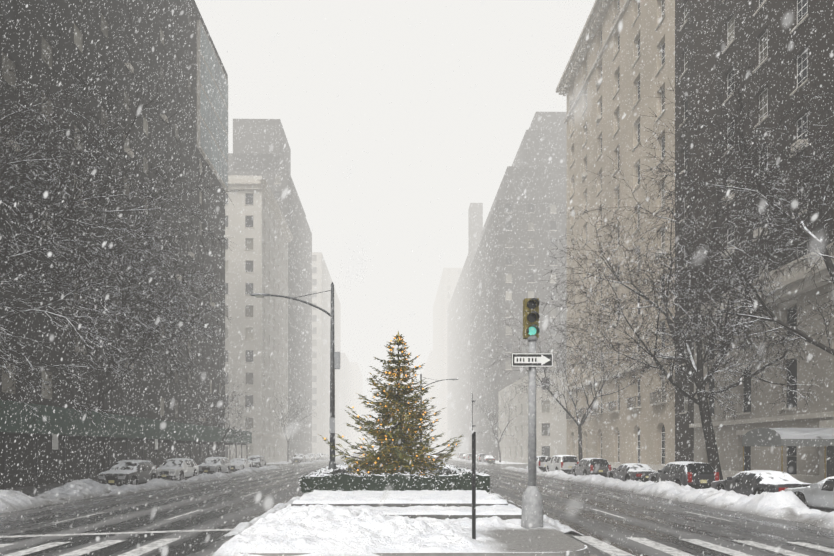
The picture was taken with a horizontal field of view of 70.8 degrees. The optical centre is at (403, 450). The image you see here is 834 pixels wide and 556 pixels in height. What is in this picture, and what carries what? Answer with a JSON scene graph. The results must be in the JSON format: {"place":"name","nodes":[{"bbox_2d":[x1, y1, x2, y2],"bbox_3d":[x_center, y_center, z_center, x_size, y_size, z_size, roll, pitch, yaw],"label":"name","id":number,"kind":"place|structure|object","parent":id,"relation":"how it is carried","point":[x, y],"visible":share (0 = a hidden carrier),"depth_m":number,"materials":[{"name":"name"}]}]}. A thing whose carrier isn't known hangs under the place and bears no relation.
{"place":"outdoors","nodes":[
{"label":"outdoors","id":0,"kind":"place"},
{"bbox_2d":[195,0,595,450],"label":"sky","id":1,"kind":"structure","parent":0,"point":[435,122],"materials":[{"name":"white"}]},
{"bbox_2d":[0,454,833,555],"bbox_3d":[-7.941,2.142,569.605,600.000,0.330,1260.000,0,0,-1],"label":"road","id":2,"kind":"structure","parent":0,"point":[639,523],"depth_m":18.09,"materials":[{"name":"grey asphalt"}]},
{"bbox_2d":[0,490,72,512],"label":"snowbank","id":3,"kind":"object","parent":2,"relation":"on","point":[19,501],"visible":0.88,"depth_m":23.50,"materials":[{"name":"white snow"}]},
{"bbox_2d":[35,478,117,500],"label":"snowbank","id":4,"kind":"object","parent":2,"relation":"on","point":[66,491],"visible":0.73,"depth_m":28.54,"materials":[{"name":"white snow"}]},
{"bbox_2d":[98,460,157,485],"bbox_3d":[-16.669,1.447,35.718,2.201,1.720,4.669,0,0,-1],"label":"car","id":5,"kind":"object","parent":2,"relation":"on","point":[118,478],"visible":0.77,"depth_m":34.74,"materials":[{"name":"grey paint"}]},
{"bbox_2d":[157,458,198,480],"bbox_3d":[-16.738,1.447,43.318,2.201,1.720,4.669,0,0,-1],"label":"car","id":6,"kind":"object","parent":2,"relation":"on","point":[190,466],"visible":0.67,"depth_m":42.41,"materials":[{"name":"white paint"}]},
{"bbox_2d":[101,465,280,495],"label":"snowbank","id":7,"kind":"object","parent":2,"relation":"on","point":[156,484],"visible":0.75,"depth_m":38.19,"materials":[{"name":"white snow"}]},
{"bbox_2d":[198,457,230,474],"bbox_3d":[-16.919,1.447,52.513,2.200,1.720,4.660,0,0,-1],"label":"car","id":8,"kind":"object","parent":2,"relation":"on","point":[204,467],"visible":0.75,"depth_m":51.54,"materials":[{"name":"grey paint"}]},
{"bbox_2d":[229,458,251,471],"bbox_3d":[-16.985,1.571,60.413,2.160,1.471,4.820,0,0,-1],"label":"sedan car","id":9,"kind":"object","parent":2,"relation":"on","point":[237,464],"visible":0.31,"depth_m":59.35,"materials":[{"name":"grey paint"}]},
{"bbox_2d":[247,455,265,467],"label":"car","id":10,"kind":"object","parent":2,"relation":"on","point":[260,461],"visible":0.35,"depth_m":66.63,"materials":[{"name":"grey paint"}]},
{"bbox_2d":[224,492,310,535],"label":"snowbank","id":11,"kind":"object","parent":2,"relation":"on","point":[239,528],"visible":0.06,"depth_m":16.15,"materials":[{"name":"white snow"}]},
{"bbox_2d":[291,454,305,463],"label":"car","id":12,"kind":"object","parent":2,"relation":"on","point":[296,458],"visible":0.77,"depth_m":97.11,"materials":[{"name":"grey paint"}]},
{"bbox_2d":[30,451,569,496],"bbox_3d":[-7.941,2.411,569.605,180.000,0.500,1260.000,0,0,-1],"label":"pavement kerb","id":13,"kind":"structure","parent":2,"relation":"on","point":[519,465],"depth_m":91.92,"materials":[{"name":"concrete"}]},
{"bbox_2d":[0,480,95,495],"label":"pavement snow","id":14,"kind":"structure","parent":13,"relation":"on","point":[30,490],"depth_m":31.29,"materials":[{"name":"white snow"}]},
{"bbox_2d":[0,0,227,488],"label":"building","id":15,"kind":"structure","parent":13,"relation":"on","point":[113,16],"depth_m":47.30,"materials":[{"name":"brick"}]},
{"bbox_2d":[1,129,232,481],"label":"tree","id":16,"kind":"object","parent":13,"relation":"on","point":[102,392],"visible":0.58,"depth_m":35.70,"materials":[{"name":"grey plant"}]},
{"bbox_2d":[0,18,239,430],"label":"tree","id":17,"kind":"object","parent":13,"relation":"on","point":[14,190],"visible":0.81,"depth_m":24.77,"materials":[{"name":"grey plant"}]},
{"bbox_2d":[0,399,251,489],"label":"sidewalk shed","id":18,"kind":"structure","parent":13,"relation":"on","point":[13,426],"depth_m":35.28,"materials":[{"name":"green metal"}]},
{"bbox_2d":[176,378,256,456],"bbox_3d":[-19.338,-2.710,60.187,8.922,10.052,9.071,0,0,-25],"label":"corner tree","id":19,"kind":"object","parent":13,"relation":"on","point":[215,418],"visible":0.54,"depth_m":59.98,"materials":[{"name":"plant"}]},
{"bbox_2d":[225,175,292,462],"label":"building","id":20,"kind":"structure","parent":13,"relation":"on","point":[245,324],"depth_m":94.04,"materials":[{"name":"stone"}]},
{"bbox_2d":[228,119,311,460],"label":"building","id":21,"kind":"structure","parent":13,"relation":"on","point":[277,161],"depth_m":122.38,"materials":[{"name":"brick"}]},
{"bbox_2d":[270,387,314,461],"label":"tree","id":22,"kind":"object","parent":13,"relation":"on","point":[291,426],"visible":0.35,"depth_m":101.15,"materials":[{"name":"plant"}]},
{"bbox_2d":[266,456,340,463],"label":"snowbank","id":23,"kind":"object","parent":13,"relation":"on","point":[283,462],"depth_m":98.51,"materials":[{"name":"white snow"}]},
{"bbox_2d":[312,252,340,455],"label":"building","id":24,"kind":"structure","parent":13,"relation":"on","point":[322,336],"depth_m":175.76,"materials":[{"name":"stone"}]},
{"bbox_2d":[341,353,353,454],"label":"building","id":25,"kind":"structure","parent":13,"relation":"on","point":[347,376],"depth_m":265.39,"materials":[{"name":"grey concrete"}]},
{"bbox_2d":[350,362,362,452],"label":"building","id":26,"kind":"structure","parent":13,"relation":"on","point":[358,405],"depth_m":336.99,"materials":[{"name":"concrete"}]},
{"bbox_2d":[363,398,371,450],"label":"building","id":27,"kind":"structure","parent":13,"relation":"on","point":[366,410],"depth_m":445.06,"materials":[{"name":"grey brick"}]},
{"bbox_2d":[416,351,432,453],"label":"building","id":28,"kind":"structure","parent":13,"relation":"on","point":[427,374],"depth_m":361.23,"materials":[{"name":"grey brick"}]},
{"bbox_2d":[433,268,462,454],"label":"building","id":29,"kind":"structure","parent":13,"relation":"on","point":[439,342],"depth_m":261.18,"materials":[{"name":"concrete"}]},
{"bbox_2d":[447,203,482,455],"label":"building","id":30,"kind":"structure","parent":13,"relation":"on","point":[458,340],"depth_m":183.14,"materials":[{"name":"grey brick"}]},
{"bbox_2d":[451,456,525,463],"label":"snowbank","id":31,"kind":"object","parent":13,"relation":"on","point":[502,462],"depth_m":96.80,"materials":[{"name":"white snow"}]},
{"bbox_2d":[473,392,520,461],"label":"tree","id":32,"kind":"object","parent":13,"relation":"on","point":[495,424],"visible":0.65,"depth_m":98.81,"materials":[{"name":"grey plant"}]},
{"bbox_2d":[470,112,566,460],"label":"building","id":33,"kind":"structure","parent":13,"relation":"on","point":[513,270],"depth_m":119.33,"materials":[{"name":"beige brick"}]},
{"bbox_2d":[498,373,566,463],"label":"low building","id":34,"kind":"structure","parent":13,"relation":"on","point":[544,413],"depth_m":89.70,"materials":[{"name":"stone"}]},
{"bbox_2d":[480,301,649,461],"bbox_3d":[16.449,-5.867,56.396,18.414,16.375,15.673,0,0,23],"label":"tree","id":35,"kind":"object","parent":13,"relation":"on","point":[580,432],"visible":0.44,"depth_m":55.82,"materials":[{"name":"grey plant"}]},
{"bbox_2d":[556,0,676,470],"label":"building","id":36,"kind":"structure","parent":13,"relation":"on","point":[658,424],"depth_m":54.26,"materials":[{"name":"stone"}]},
{"bbox_2d":[539,78,833,479],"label":"tree","id":37,"kind":"object","parent":13,"relation":"on","point":[708,433],"visible":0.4,"depth_m":32.07,"materials":[{"name":"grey plant"}]},
{"bbox_2d":[633,24,833,389],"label":"tree","id":38,"kind":"object","parent":13,"relation":"on","point":[769,198],"visible":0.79,"depth_m":23.84,"materials":[{"name":"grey plant"}]},
{"bbox_2d":[675,0,833,483],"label":"building","id":39,"kind":"structure","parent":13,"relation":"on","point":[728,434],"depth_m":35.04,"materials":[{"name":"brown brick"}]},
{"bbox_2d":[742,428,833,478],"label":"entrance canopy","id":40,"kind":"object","parent":39,"relation":"attached to","point":[824,437],"visible":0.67,"depth_m":25.98,"materials":[{"name":"grey fabric"}]},
{"bbox_2d":[305,455,311,461],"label":"car","id":41,"kind":"object","parent":2,"relation":"on","point":[308,457],"visible":0.33,"depth_m":105.09,"materials":[{"name":"grey paint"}]},
{"bbox_2d":[307,453,316,460],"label":"car","id":42,"kind":"object","parent":2,"relation":"on","point":[314,457],"visible":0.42,"depth_m":111.79,"materials":[{"name":"grey paint"}]},
{"bbox_2d":[319,453,325,459],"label":"car","id":43,"kind":"object","parent":2,"relation":"on","point":[323,456],"visible":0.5,"depth_m":126.68,"materials":[{"name":"grey paint"}]},
{"bbox_2d":[297,456,351,464],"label":"snowbank","id":44,"kind":"object","parent":2,"relation":"on","point":[314,462],"visible":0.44,"depth_m":108.20,"materials":[{"name":"white snow"}]},
{"bbox_2d":[240,545,586,555],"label":"median kerb","id":45,"kind":"structure","parent":2,"relation":"on","point":[580,552],"depth_m":10.48,"materials":[{"name":"concrete"}]},
{"bbox_2d":[280,493,521,519],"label":"pavement","id":46,"kind":"structure","parent":45,"relation":"on","point":[502,517],"depth_m":16.73,"materials":[{"name":"concrete"}]},
{"bbox_2d":[250,282,339,469],"bbox_3d":[-4.855,-3.029,26.392,4.020,9.120,0.500,0,0,-1],"label":"street lamp","id":47,"kind":"object","parent":46,"relation":"on","point":[334,360],"visible":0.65,"depth_m":26.33,"materials":[{"name":"metal"}]},
{"bbox_2d":[318,331,465,476],"bbox_3d":[-0.497,-1.391,24.425,5.573,7.157,5.398,0,0,31],"label":"christmas tree","id":48,"kind":"object","parent":46,"relation":"on","point":[395,461],"visible":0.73,"depth_m":23.76,"materials":[{"name":"green plant"}]},
{"bbox_2d":[299,459,491,492],"bbox_3d":[-0.570,1.165,42.196,7.104,0.970,42.170,0,0,-1],"label":"hedge","id":49,"kind":"object","parent":46,"relation":"on","point":[322,479],"visible":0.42,"depth_m":21.28,"materials":[{"name":"green plant"}]},
{"bbox_2d":[208,465,597,555],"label":"median snow","id":50,"kind":"structure","parent":46,"relation":"on","point":[316,535],"depth_m":12.15,"materials":[{"name":"white snow"}]},
{"bbox_2d":[511,298,552,528],"bbox_3d":[2.978,-0.867,13.762,0.921,5.395,0.542,0,0,-22],"label":"traffic signal pole","id":51,"kind":"object","parent":50,"relation":"on","point":[532,502],"visible":0.92,"depth_m":13.72,"materials":[{"name":"metal"}]},
{"bbox_2d":[420,374,457,441],"bbox_3d":[3.472,-3.029,57.717,3.930,9.120,0.500,0,0,-1],"label":"street lamp","id":52,"kind":"object","parent":46,"relation":"on","point":[427,385],"visible":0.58,"depth_m":57.64,"materials":[{"name":"metal"}]},
{"bbox_2d":[471,392,475,539],"bbox_3d":[1.416,0.361,11.777,0.085,3.000,0.460,0,0,8],"label":"pole","id":53,"kind":"object","parent":45,"relation":"on","point":[473,434],"visible":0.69,"depth_m":11.75,"materials":[{"name":"black metal"}]},
{"bbox_2d":[0,459,833,555],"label":"road markings","id":54,"kind":"object","parent":2,"relation":"on","point":[601,545],"visible":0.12,"depth_m":12.71,"materials":[{"name":"paint"}]},
{"bbox_2d":[446,457,488,464],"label":"snowbank","id":55,"kind":"object","parent":2,"relation":"on","point":[467,461],"visible":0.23,"depth_m":109.42,"materials":[{"name":"white snow"}]},
{"bbox_2d":[465,453,471,459],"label":"car","id":56,"kind":"object","parent":2,"relation":"on","point":[467,456],"visible":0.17,"depth_m":116.93,"materials":[{"name":"grey paint"}]},
{"bbox_2d":[476,454,486,461],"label":"car","id":57,"kind":"object","parent":2,"relation":"on","point":[478,457],"visible":0.33,"depth_m":101.91,"materials":[{"name":"grey paint"}]},
{"bbox_2d":[481,455,494,463],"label":"car","id":58,"kind":"object","parent":2,"relation":"on","point":[490,459],"visible":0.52,"depth_m":94.79,"materials":[{"name":"grey paint"}]},
{"bbox_2d":[489,492,585,535],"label":"medium snowbank","id":59,"kind":"object","parent":2,"relation":"on","point":[557,524],"visible":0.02,"depth_m":14.55,"materials":[{"name":"white snow"}]},
{"bbox_2d":[536,456,550,471],"bbox_3d":[14.497,1.447,61.884,2.200,1.720,4.660,0,0,-1],"label":"suv","id":60,"kind":"object","parent":2,"relation":"on","point":[540,464],"visible":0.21,"depth_m":59.78,"materials":[{"name":"grey paint"}]},
{"bbox_2d":[546,455,578,473],"bbox_3d":[14.614,1.361,53.885,2.280,1.890,4.960,0,0,-1],"label":"parked car","id":61,"kind":"object","parent":2,"relation":"on","point":[568,462],"visible":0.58,"depth_m":51.65,"materials":[{"name":"grey paint"}]},
{"bbox_2d":[571,458,611,476],"bbox_3d":[14.729,1.447,46.086,2.200,1.720,4.660,0,0,-1],"label":"suv","id":62,"kind":"object","parent":2,"relation":"on","point":[587,466],"visible":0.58,"depth_m":44.13,"materials":[{"name":"grey paint"}]},
{"bbox_2d":[607,463,657,481],"bbox_3d":[14.896,1.571,38.088,2.160,1.471,4.820,0,0,-1],"label":"sedan car","id":63,"kind":"object","parent":2,"relation":"on","point":[638,471],"visible":0.58,"depth_m":36.85,"materials":[{"name":"grey paint"}]},
{"bbox_2d":[501,466,817,513],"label":"snowbank","id":64,"kind":"object","parent":2,"relation":"on","point":[613,483],"visible":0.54,"depth_m":37.55,"materials":[{"name":"white snow"}]},
{"bbox_2d":[649,461,719,488],"bbox_3d":[14.946,1.447,31.485,2.201,1.720,4.669,0,0,-1],"label":"suv","id":65,"kind":"object","parent":2,"relation":"on","point":[682,471],"visible":0.69,"depth_m":29.56,"materials":[{"name":"grey paint"}]},
{"bbox_2d":[636,481,833,529],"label":"snowbank","id":66,"kind":"object","parent":2,"relation":"on","point":[791,504],"visible":0.88,"depth_m":20.89,"materials":[{"name":"white snow"}]},
{"bbox_2d":[711,470,810,495],"bbox_3d":[15.090,1.571,24.839,2.160,1.471,4.820,0,0,-1],"label":"sedan car","id":67,"kind":"object","parent":2,"relation":"on","point":[770,480],"visible":0.6,"depth_m":23.80,"materials":[{"name":"grey paint"}]},
{"bbox_2d":[784,476,833,511],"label":"sedan car","id":68,"kind":"object","parent":2,"relation":"on","point":[813,495],"visible":0.67,"depth_m":20.09,"materials":[{"name":"grey paint"}]},
{"bbox_2d":[0,0,833,555],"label":"snowflakes","id":69,"kind":"object","parent":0,"point":[268,502],"visible":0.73,"depth_m":14.99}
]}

